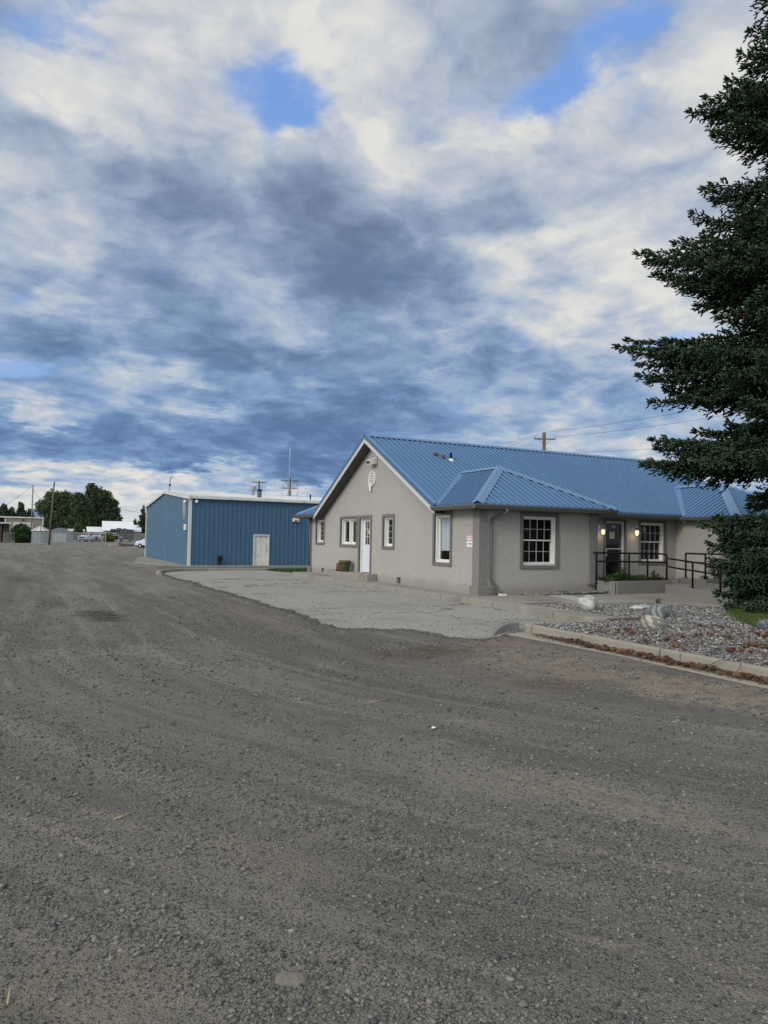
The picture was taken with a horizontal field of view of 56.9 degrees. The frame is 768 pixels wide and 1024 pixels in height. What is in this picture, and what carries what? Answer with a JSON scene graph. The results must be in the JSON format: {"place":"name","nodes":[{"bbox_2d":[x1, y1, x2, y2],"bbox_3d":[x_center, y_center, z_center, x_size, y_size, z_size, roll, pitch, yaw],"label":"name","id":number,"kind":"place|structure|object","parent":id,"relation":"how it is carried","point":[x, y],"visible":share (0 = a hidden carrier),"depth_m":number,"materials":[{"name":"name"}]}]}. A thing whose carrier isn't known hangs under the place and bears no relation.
{"place":"outdoors","nodes":[
{"label":"outdoors","id":0,"kind":"place"},
{"bbox_2d":[188,566,307,566],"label":"shed walk","id":1,"kind":"structure","parent":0,"point":[247,566],"depth_m":46.83,"materials":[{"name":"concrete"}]},
{"bbox_2d":[218,555,221,565],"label":"wall weed","id":2,"kind":"object","parent":1,"relation":"on","point":[219,559],"depth_m":46.81,"materials":[{"name":"green plant"}]},
{"bbox_2d":[190,567,306,567],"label":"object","id":3,"kind":"structure","parent":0,"point":[248,567],"depth_m":45.84,"materials":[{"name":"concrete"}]},
{"bbox_2d":[269,568,306,571],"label":"lawn grass","id":4,"kind":"structure","parent":0,"point":[292,569],"depth_m":39.40,"materials":[{"name":"green plant"}]},
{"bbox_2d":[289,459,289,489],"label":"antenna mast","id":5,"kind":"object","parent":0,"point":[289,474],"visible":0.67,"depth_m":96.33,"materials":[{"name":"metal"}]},
{"bbox_2d":[0,540,767,1023],"bbox_3d":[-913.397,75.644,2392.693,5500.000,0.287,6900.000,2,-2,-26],"label":"gravel lot","id":6,"kind":"structure","parent":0,"point":[60,572],"depth_m":4.60,"materials":[{"name":"grey gravel"}]},
{"bbox_2d":[0,503,8,515],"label":"poplar tree","id":7,"kind":"object","parent":6,"relation":"on","point":[4,511],"visible":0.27,"depth_m":241.72,"materials":[{"name":"green plant"}]},
{"bbox_2d":[0,522,11,542],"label":"open carport","id":8,"kind":"object","parent":6,"relation":"on","point":[4,526],"visible":1,"depth_m":132.13,"materials":[{"name":"white metal"}]},
{"bbox_2d":[7,986,10,1004],"bbox_3d":[-1.425,1.836,2.690,0.006,0.012,0.100,2,-2,-22],"label":"fallen twig","id":9,"kind":"object","parent":6,"relation":"on","point":[8,995],"visible":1,"depth_m":2.69,"materials":[{"name":"wood"}]},
{"bbox_2d":[7,507,15,516],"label":"poplar tree","id":10,"kind":"object","parent":6,"relation":"on","point":[11,511],"visible":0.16,"depth_m":242.85,"materials":[{"name":"green plant"}]},
{"bbox_2d":[9,523,31,542],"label":"round bush","id":11,"kind":"object","parent":6,"relation":"on","point":[21,533],"visible":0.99,"depth_m":132.45,"materials":[{"name":"green plant"}]},
{"bbox_2d":[16,501,26,516],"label":"poplar tree","id":12,"kind":"object","parent":6,"relation":"on","point":[20,511],"visible":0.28,"depth_m":244.09,"materials":[{"name":"green plant"}]},
{"bbox_2d":[0,516,43,529],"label":"workshop","id":13,"kind":"structure","parent":6,"relation":"on","point":[37,521],"depth_m":153.20,"materials":[{"name":"white metal"}]},
{"bbox_2d":[13,522,32,527],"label":"roll door","id":14,"kind":"structure","parent":13,"relation":"in","point":[27,523],"depth_m":153.38,"materials":[{"name":"white metal"}]},
{"bbox_2d":[26,508,34,516],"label":"poplar tree","id":15,"kind":"object","parent":6,"relation":"on","point":[28,514],"visible":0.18,"depth_m":245.31,"materials":[{"name":"green plant"}]},
{"bbox_2d":[31,485,33,528],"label":"utility pole","id":16,"kind":"object","parent":6,"relation":"on","point":[32,506],"visible":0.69,"depth_m":147.76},
{"bbox_2d":[30,526,48,542],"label":"grain bin","id":17,"kind":"object","parent":6,"relation":"on","point":[37,538],"visible":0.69,"depth_m":133.46,"materials":[{"name":"metal"}]},
{"bbox_2d":[48,482,54,544],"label":"utility pole","id":18,"kind":"object","parent":6,"relation":"on","point":[49,537],"visible":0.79,"depth_m":118.53,"materials":[{"name":"wood"}]},
{"bbox_2d":[33,488,73,529],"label":"cottonwood tree","id":19,"kind":"object","parent":6,"relation":"on","point":[61,505],"visible":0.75,"depth_m":236.07,"materials":[{"name":"green plant"}]},
{"bbox_2d":[50,528,73,541],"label":"quonset hut","id":20,"kind":"object","parent":6,"relation":"on","point":[61,535],"visible":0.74,"depth_m":152.78,"materials":[{"name":"white paint"}]},
{"bbox_2d":[52,533,66,541],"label":"door","id":21,"kind":"structure","parent":20,"relation":"in","point":[56,537],"depth_m":152.60,"materials":[{"name":"white metal"}]},
{"bbox_2d":[50,532,105,544],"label":"chain link fence","id":22,"kind":"object","parent":6,"relation":"on","point":[85,544],"visible":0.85,"depth_m":121.71,"materials":[{"name":"metal"}]},
{"bbox_2d":[73,523,83,531],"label":"young tree","id":23,"kind":"object","parent":6,"relation":"on","point":[78,527],"visible":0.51,"depth_m":196.79,"materials":[{"name":"green plant"}]},
{"bbox_2d":[64,492,97,532],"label":"maple tree","id":24,"kind":"object","parent":6,"relation":"on","point":[81,511],"visible":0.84,"depth_m":228.11,"materials":[{"name":"green plant"}]},
{"bbox_2d":[77,534,94,541],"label":"pickup truck","id":25,"kind":"object","parent":6,"relation":"on","point":[85,537],"visible":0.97,"depth_m":167.91,"materials":[{"name":"white paint"}]},
{"bbox_2d":[72,532,100,540],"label":"green hedge","id":26,"kind":"object","parent":6,"relation":"on","point":[75,535],"visible":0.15,"depth_m":193.81,"materials":[{"name":"green plant"}]},
{"bbox_2d":[86,527,102,532],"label":"farmhouse","id":27,"kind":"object","parent":6,"relation":"on","point":[94,529],"visible":0.36,"depth_m":221.92,"materials":[{"name":"white"}]},
{"bbox_2d":[91,533,104,541],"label":"pickup truck","id":28,"kind":"object","parent":6,"relation":"on","point":[99,536],"visible":0.77,"depth_m":175.00,"materials":[{"name":"white paint"}]},
{"bbox_2d":[84,483,122,526],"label":"cottonwood tree","id":29,"kind":"object","parent":6,"relation":"on","point":[100,496],"visible":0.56,"depth_m":243.97,"materials":[{"name":"green plant"}]},
{"bbox_2d":[102,533,115,541],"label":"yellow bush","id":30,"kind":"object","parent":6,"relation":"on","point":[110,538],"visible":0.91,"depth_m":178.40,"materials":[{"name":"green plant"}]},
{"bbox_2d":[102,521,133,540],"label":"farmhouse","id":31,"kind":"object","parent":6,"relation":"on","point":[107,526],"visible":0.33,"depth_m":223.85,"materials":[{"name":"white"}]},
{"bbox_2d":[110,528,133,541],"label":"motorhome","id":32,"kind":"object","parent":6,"relation":"on","point":[124,533],"visible":0.84,"depth_m":182.78,"materials":[{"name":"paint"}]},
{"bbox_2d":[118,543,133,545],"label":"timber","id":33,"kind":"object","parent":6,"relation":"on","point":[120,544],"visible":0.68,"depth_m":119.34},
{"bbox_2d":[131,533,144,540],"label":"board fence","id":34,"kind":"object","parent":6,"relation":"on","point":[138,537],"visible":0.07,"depth_m":202.01,"materials":[{"name":"grey wood"}]},
{"bbox_2d":[134,525,141,532],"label":"farmhouse","id":35,"kind":"object","parent":6,"relation":"on","point":[137,529],"visible":0.23,"depth_m":233.21,"materials":[{"name":"white"}]},
{"bbox_2d":[134,538,144,547],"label":"car","id":36,"kind":"object","parent":6,"relation":"on","point":[140,544],"visible":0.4,"depth_m":105.52,"materials":[{"name":"silver metal"}]},
{"bbox_2d":[136,505,145,539],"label":"conifer tree","id":37,"kind":"object","parent":6,"relation":"on","point":[142,522],"visible":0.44,"depth_m":236.07,"materials":[{"name":"green plant"}]},
{"bbox_2d":[133,557,186,565],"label":"apron","id":38,"kind":"object","parent":6,"relation":"on","point":[147,560],"visible":0.61,"depth_m":50.73,"materials":[{"name":"concrete"}]},
{"bbox_2d":[156,568,270,574],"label":"kerb","id":39,"kind":"structure","parent":6,"relation":"on","point":[159,572],"depth_m":39.60,"materials":[{"name":"concrete"}]},
{"bbox_2d":[144,486,321,565],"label":"metal shed","id":40,"kind":"structure","parent":6,"relation":"on","point":[187,528],"depth_m":48.44,"materials":[{"name":"metal"}]},
{"bbox_2d":[146,494,164,559],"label":"sliding door","id":41,"kind":"structure","parent":40,"relation":"in","point":[156,510],"depth_m":58.42,"materials":[{"name":"blue metal"}]},
{"bbox_2d":[163,494,188,564],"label":"sliding door","id":42,"kind":"structure","parent":40,"relation":"in","point":[176,512],"depth_m":50.49,"materials":[{"name":"blue metal"}]},
{"bbox_2d":[253,534,269,564],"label":"side door","id":43,"kind":"structure","parent":40,"relation":"in","point":[260,542],"depth_m":48.31,"materials":[{"name":"white metal"}]},
{"bbox_2d":[252,480,266,488],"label":"utility pole","id":44,"kind":"object","parent":6,"relation":"on","point":[259,482],"visible":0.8,"depth_m":116.30,"materials":[{"name":"wood"}]},
{"bbox_2d":[281,478,298,495],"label":"utility pole","id":45,"kind":"object","parent":6,"relation":"on","point":[289,492],"visible":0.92,"depth_m":97.19,"materials":[{"name":"wood"}]},
{"bbox_2d":[274,970,307,987],"bbox_3d":[-0.368,1.874,2.804,0.140,0.087,0.091,9,10,8],"label":"boulder","id":46,"kind":"object","parent":6,"relation":"on","point":[289,978],"visible":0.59,"depth_m":2.79,"materials":[{"name":"beige stone"}]},
{"bbox_2d":[162,575,522,640],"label":"edge gravel","id":47,"kind":"structure","parent":6,"relation":"on","point":[318,622],"depth_m":15.88,"materials":[{"name":"grey gravel"}]},
{"bbox_2d":[165,571,566,638],"bbox_3d":[-3.367,2.994,26.295,6.820,0.619,28.992,2,-2,-26],"label":"parking pad","id":48,"kind":"object","parent":6,"relation":"on","point":[269,587],"visible":0.57,"depth_m":18.54,"materials":[{"name":"concrete"}]},
{"bbox_2d":[194,579,554,631],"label":"pad pebbles","id":49,"kind":"object","parent":48,"relation":"on","point":[399,612],"visible":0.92,"depth_m":16.74,"materials":[{"name":"gravel"}]},
{"bbox_2d":[487,621,519,635],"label":"kerb","id":50,"kind":"structure","parent":6,"relation":"on","point":[504,627],"depth_m":13.61,"materials":[{"name":"concrete"}]},
{"bbox_2d":[294,434,767,595],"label":"office building","id":51,"kind":"structure","parent":6,"relation":"on","point":[475,519],"depth_m":25.79,"materials":[{"name":"paint"}]},
{"bbox_2d":[315,517,324,544],"bbox_3d":[-2.787,0.862,31.871,0.235,1.215,1.100,2,-2,-26],"label":"window","id":52,"kind":"structure","parent":51,"relation":"in","point":[318,541],"depth_m":32.21,"materials":[{"name":"white paint"}]},
{"bbox_2d":[339,516,357,546],"bbox_3d":[-1.370,0.805,29.025,0.235,1.265,1.780,2,-2,-26],"label":"window","id":53,"kind":"structure","parent":51,"relation":"in","point":[344,519],"depth_m":29.04,"materials":[{"name":"white paint"}]},
{"bbox_2d":[357,515,371,573],"bbox_3d":[-0.667,1.249,27.579,0.235,2.235,1.210,2,-2,-26],"label":"side door","id":54,"kind":"structure","parent":51,"relation":"in","point":[365,559],"depth_m":27.88,"materials":[{"name":"white paint"}]},
{"bbox_2d":[381,514,394,549],"bbox_3d":[0.238,0.720,25.799,0.235,1.280,0.990,2,-2,-26],"label":"window","id":55,"kind":"structure","parent":51,"relation":"in","point":[388,517],"depth_m":26.08,"materials":[{"name":"white paint"}]},
{"bbox_2d":[432,511,452,566],"bbox_3d":[1.930,0.846,22.408,0.255,1.715,1.160,2,-2,-26],"label":"window","id":56,"kind":"structure","parent":51,"relation":"in","point":[444,521],"depth_m":22.68,"materials":[{"name":"white paint"}]},
{"bbox_2d":[520,512,559,568],"bbox_3d":[4.688,0.881,21.572,1.480,1.695,0.235,2,-2,-26],"label":"window","id":57,"kind":"structure","parent":51,"relation":"in","point":[552,564],"depth_m":21.65,"materials":[{"name":"white paint"}]},
{"bbox_2d":[603,519,626,576],"bbox_3d":[8.487,1.375,26.153,1.120,2.200,0.160,2,-2,-26],"label":"front door","id":58,"kind":"structure","parent":51,"relation":"in","point":[623,523],"depth_m":26.29,"materials":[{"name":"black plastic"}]},
{"bbox_2d":[638,520,666,564],"bbox_3d":[10.187,1.163,27.042,1.460,1.695,0.235,2,-2,-26],"label":"window","id":59,"kind":"structure","parent":51,"relation":"in","point":[659,523],"depth_m":27.15,"materials":[{"name":"white paint"}]},
{"bbox_2d":[534,432,555,449],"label":"utility pole","id":60,"kind":"object","parent":6,"relation":"on","point":[543,439],"visible":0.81,"depth_m":79.24,"materials":[{"name":"wood"}]},
{"bbox_2d":[552,408,702,431],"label":"power line","id":61,"kind":"object","parent":60,"relation":"attached to","point":[627,421],"visible":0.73,"depth_m":68.73,"materials":[{"name":"metal"}]},
{"bbox_2d":[559,413,735,436],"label":"power line","id":62,"kind":"object","parent":60,"relation":"attached to","point":[643,427],"visible":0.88,"depth_m":67.83,"materials":[{"name":"metal"}]},
{"bbox_2d":[457,637,767,710],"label":"needle litter","id":63,"kind":"object","parent":6,"relation":"on","point":[632,667],"visible":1,"depth_m":9.84,"materials":[{"name":"brown plant"}]},
{"bbox_2d":[596,580,672,593],"bbox_3d":[8.039,2.492,22.858,2.959,0.570,0.700,2,-2,-26],"label":"planter","id":64,"kind":"object","parent":6,"relation":"on","point":[630,587],"visible":0.52,"depth_m":22.38,"materials":[{"name":"concrete"}]},
{"bbox_2d":[615,567,626,580],"bbox_3d":[7.617,1.986,22.769,0.406,0.532,0.267,2,-2,-14],"label":"rose bush","id":65,"kind":"object","parent":64,"relation":"in","point":[622,571],"visible":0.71,"depth_m":22.78,"materials":[{"name":"green plant"}]},
{"bbox_2d":[593,552,667,582],"bbox_3d":[8.014,1.789,22.773,3.056,0.978,0.280,2,-2,-22],"label":"handrail","id":66,"kind":"object","parent":64,"relation":"on","point":[629,561],"visible":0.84,"depth_m":22.68,"materials":[{"name":"black metal"}]},
{"bbox_2d":[600,572,665,581],"bbox_3d":[7.994,2.111,22.910,2.706,0.338,0.596,2,-2,-26],"label":"ground cover","id":67,"kind":"object","parent":64,"relation":"on","point":[615,577],"visible":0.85,"depth_m":22.64,"materials":[{"name":"green plant"}]},
{"bbox_2d":[650,571,658,578],"bbox_3d":[8.874,2.079,23.165,0.318,0.424,0.262,0,-3,30],"label":"leafy weed","id":68,"kind":"object","parent":64,"relation":"in","point":[653,574],"visible":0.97,"depth_m":23.14,"materials":[{"name":"green plant"}]},
{"bbox_2d":[508,631,767,688],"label":"gutter pan","id":69,"kind":"object","parent":6,"relation":"on","point":[703,672],"visible":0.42,"depth_m":10.53,"materials":[{"name":"concrete"}]},
{"bbox_2d":[527,633,765,683],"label":"needle litter","id":70,"kind":"object","parent":69,"relation":"on","point":[759,680],"visible":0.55,"depth_m":10.65,"materials":[{"name":"brown plant"}]},
{"bbox_2d":[708,660,741,674],"bbox_3d":[4.701,2.113,9.734,0.266,0.166,0.526,2,-2,-12],"label":"fallen twig","id":71,"kind":"object","parent":69,"relation":"on","point":[728,660],"visible":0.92,"depth_m":9.72,"materials":[{"name":"brown plant"}]},
{"bbox_2d":[733,673,741,677],"bbox_3d":[4.647,2.152,9.319,0.104,0.072,0.070,-6,-28,41],"label":"pine cone","id":72,"kind":"object","parent":69,"relation":"on","point":[737,675],"visible":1,"depth_m":9.30,"materials":[{"name":"brown plant"}]},
{"bbox_2d":[596,579,687,593],"bbox_3d":[9.046,2.659,24.886,6.381,0.440,2.600,2,-2,-26],"label":"landing","id":73,"kind":"object","parent":6,"relation":"on","point":[675,581],"visible":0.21,"depth_m":24.61,"materials":[{"name":"concrete"}]},
{"bbox_2d":[525,624,767,676],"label":"kerb","id":74,"kind":"structure","parent":6,"relation":"on","point":[752,669],"depth_m":10.95,"materials":[{"name":"concrete"}]},
{"bbox_2d":[529,603,767,666],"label":"stone bed","id":75,"kind":"object","parent":6,"relation":"on","point":[735,657],"visible":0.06,"depth_m":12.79,"materials":[{"name":"grey gravel"}]},
{"bbox_2d":[578,595,599,610],"bbox_3d":[5.003,2.242,17.296,0.452,0.421,0.530,-1,-9,41],"label":"boulder","id":76,"kind":"object","parent":75,"relation":"on","point":[587,602],"visible":0.88,"depth_m":17.11,"materials":[{"name":"white stone"}]},
{"bbox_2d":[609,617,641,621],"bbox_3d":[5.335,2.328,15.194,1.270,0.125,0.070,2,-2,-26],"label":"landscape timber","id":77,"kind":"object","parent":75,"relation":"on","point":[626,619],"visible":0.26,"depth_m":15.07,"materials":[{"name":"grey wood"}]},
{"bbox_2d":[630,605,649,608],"bbox_3d":[6.572,2.439,18.066,0.736,0.145,0.401,3,-3,-38],"label":"boulder","id":78,"kind":"object","parent":75,"relation":"on","point":[640,606],"visible":0.62,"depth_m":17.88,"materials":[{"name":"white stone"}]},
{"bbox_2d":[641,615,667,628],"bbox_3d":[5.334,2.198,13.935,0.534,0.288,0.346,10,18,3],"label":"boulder","id":79,"kind":"object","parent":75,"relation":"on","point":[650,621],"visible":0.81,"depth_m":13.81,"materials":[{"name":"beige stone"}]},
{"bbox_2d":[647,606,673,617],"bbox_3d":[6.221,2.276,15.945,0.615,0.344,0.444,3,-3,-38],"label":"boulder","id":80,"kind":"object","parent":75,"relation":"on","point":[663,611],"visible":0.66,"depth_m":15.76,"materials":[{"name":"grey stone"}]},
{"bbox_2d":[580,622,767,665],"bbox_3d":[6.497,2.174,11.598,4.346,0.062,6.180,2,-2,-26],"label":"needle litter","id":81,"kind":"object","parent":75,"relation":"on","point":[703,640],"visible":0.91,"depth_m":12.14,"materials":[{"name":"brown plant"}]},
{"bbox_2d":[757,619,767,629],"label":"boulder","id":82,"kind":"object","parent":75,"relation":"on","point":[762,623],"visible":0.84,"depth_m":13.88,"materials":[{"name":"grey stone"}]},
{"bbox_2d":[665,584,727,598],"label":"ramp wall","id":83,"kind":"structure","parent":6,"relation":"on","point":[675,589],"depth_m":22.22,"materials":[{"name":"concrete"}]},
{"bbox_2d":[668,558,721,591],"bbox_3d":[9.664,1.954,22.204,0.264,0.987,2.244,2,-2,-21],"label":"handrail","id":84,"kind":"object","parent":83,"relation":"on","point":[719,575],"visible":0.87,"depth_m":22.01,"materials":[{"name":"black metal"}]},
{"bbox_2d":[679,578,723,584],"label":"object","id":85,"kind":"object","parent":6,"relation":"on","point":[699,581],"visible":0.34,"depth_m":23.69,"materials":[{"name":"concrete"}]},
{"bbox_2d":[706,561,728,578],"bbox_3d":[11.467,2.007,24.298,0.891,0.657,0.930,0,-2,20],"label":"lavender bush","id":86,"kind":"object","parent":85,"relation":"on","point":[711,569],"visible":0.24,"depth_m":24.25,"materials":[{"name":"green plant"}]},
{"bbox_2d":[673,584,729,592],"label":"ramp","id":87,"kind":"structure","parent":6,"relation":"on","point":[704,587],"depth_m":22.82,"materials":[{"name":"concrete"}]},
{"bbox_2d":[707,583,733,589],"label":"ramp wall","id":88,"kind":"structure","parent":6,"relation":"on","point":[712,584],"depth_m":23.13,"materials":[{"name":"concrete"}]},
{"bbox_2d":[683,553,742,586],"bbox_3d":[11.912,1.911,23.384,2.163,1.048,3.122,2,-2,-26],"label":"handrail","id":89,"kind":"object","parent":88,"relation":"on","point":[705,558],"visible":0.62,"depth_m":23.69,"materials":[{"name":"black metal"}]},
{"bbox_2d":[0,0,767,521],"label":"sky","id":90,"kind":"structure","parent":0,"point":[240,240],"materials":[{"name":"blue"}]},
{"bbox_2d":[292,572,742,621],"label":"sidewalk","id":91,"kind":"structure","parent":0,"point":[517,603],"depth_m":19.93,"materials":[{"name":"concrete"}]},
{"bbox_2d":[327,570,376,580],"bbox_3d":[-1.418,2.537,28.057,0.646,0.330,3.900,2,-2,-26],"label":"doorstep","id":92,"kind":"object","parent":91,"relation":"on","point":[352,575],"visible":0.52,"depth_m":27.10,"materials":[{"name":"concrete"}]},
{"bbox_2d":[336,563,339,570],"bbox_3d":[-1.792,2.254,28.837,0.386,0.378,0.393,2,-2,-26],"label":"flower pot","id":93,"kind":"object","parent":92,"relation":"on","point":[337,567],"visible":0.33,"depth_m":28.73,"materials":[{"name":"grey ceramic"}]},
{"bbox_2d":[339,560,350,571],"bbox_3d":[-1.565,2.159,28.330,0.510,0.440,0.510,2,-2,-26],"label":"flower pot","id":94,"kind":"object","parent":92,"relation":"on","point":[344,565],"visible":1,"depth_m":28.15,"materials":[{"name":"ceramic"}]},
{"bbox_2d":[549,595,604,601],"bbox_3d":[5.428,2.476,20.123,0.698,0.055,2.520,2,-2,-12],"label":"walk patch","id":95,"kind":"object","parent":91,"relation":"on","point":[570,597],"visible":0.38,"depth_m":20.37,"materials":[{"name":"concrete"}]},
{"bbox_2d":[724,608,767,626],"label":"lawn","id":96,"kind":"structure","parent":0,"point":[754,625],"depth_m":15.81,"materials":[{"name":"plant"}]},
{"bbox_2d":[611,0,767,614],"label":"spruce tree","id":97,"kind":"object","parent":96,"relation":"on","point":[732,272],"visible":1,"depth_m":18.85,"materials":[{"name":"green plant"}]},
{"bbox_3d":[5.450,2.767,21.638,3.000,0.440,0.400,2,-2,-26],"label":"wall bed","id":98,"kind":"object","parent":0,"visible":0},
{"bbox_2d":[558,591,570,594],"bbox_3d":[5.483,2.486,21.622,0.567,0.168,0.213,2,-2,-26],"label":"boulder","id":99,"kind":"object","parent":98,"relation":"on","point":[564,592],"visible":0.56,"depth_m":21.54,"materials":[{"name":"grey stone"}]},
{"bbox_2d":[521,590,609,595],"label":"river stones","id":100,"kind":"object","parent":98,"relation":"on","point":[558,593],"visible":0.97,"depth_m":21.45,"materials":[{"name":"grey gravel"}]}
]}

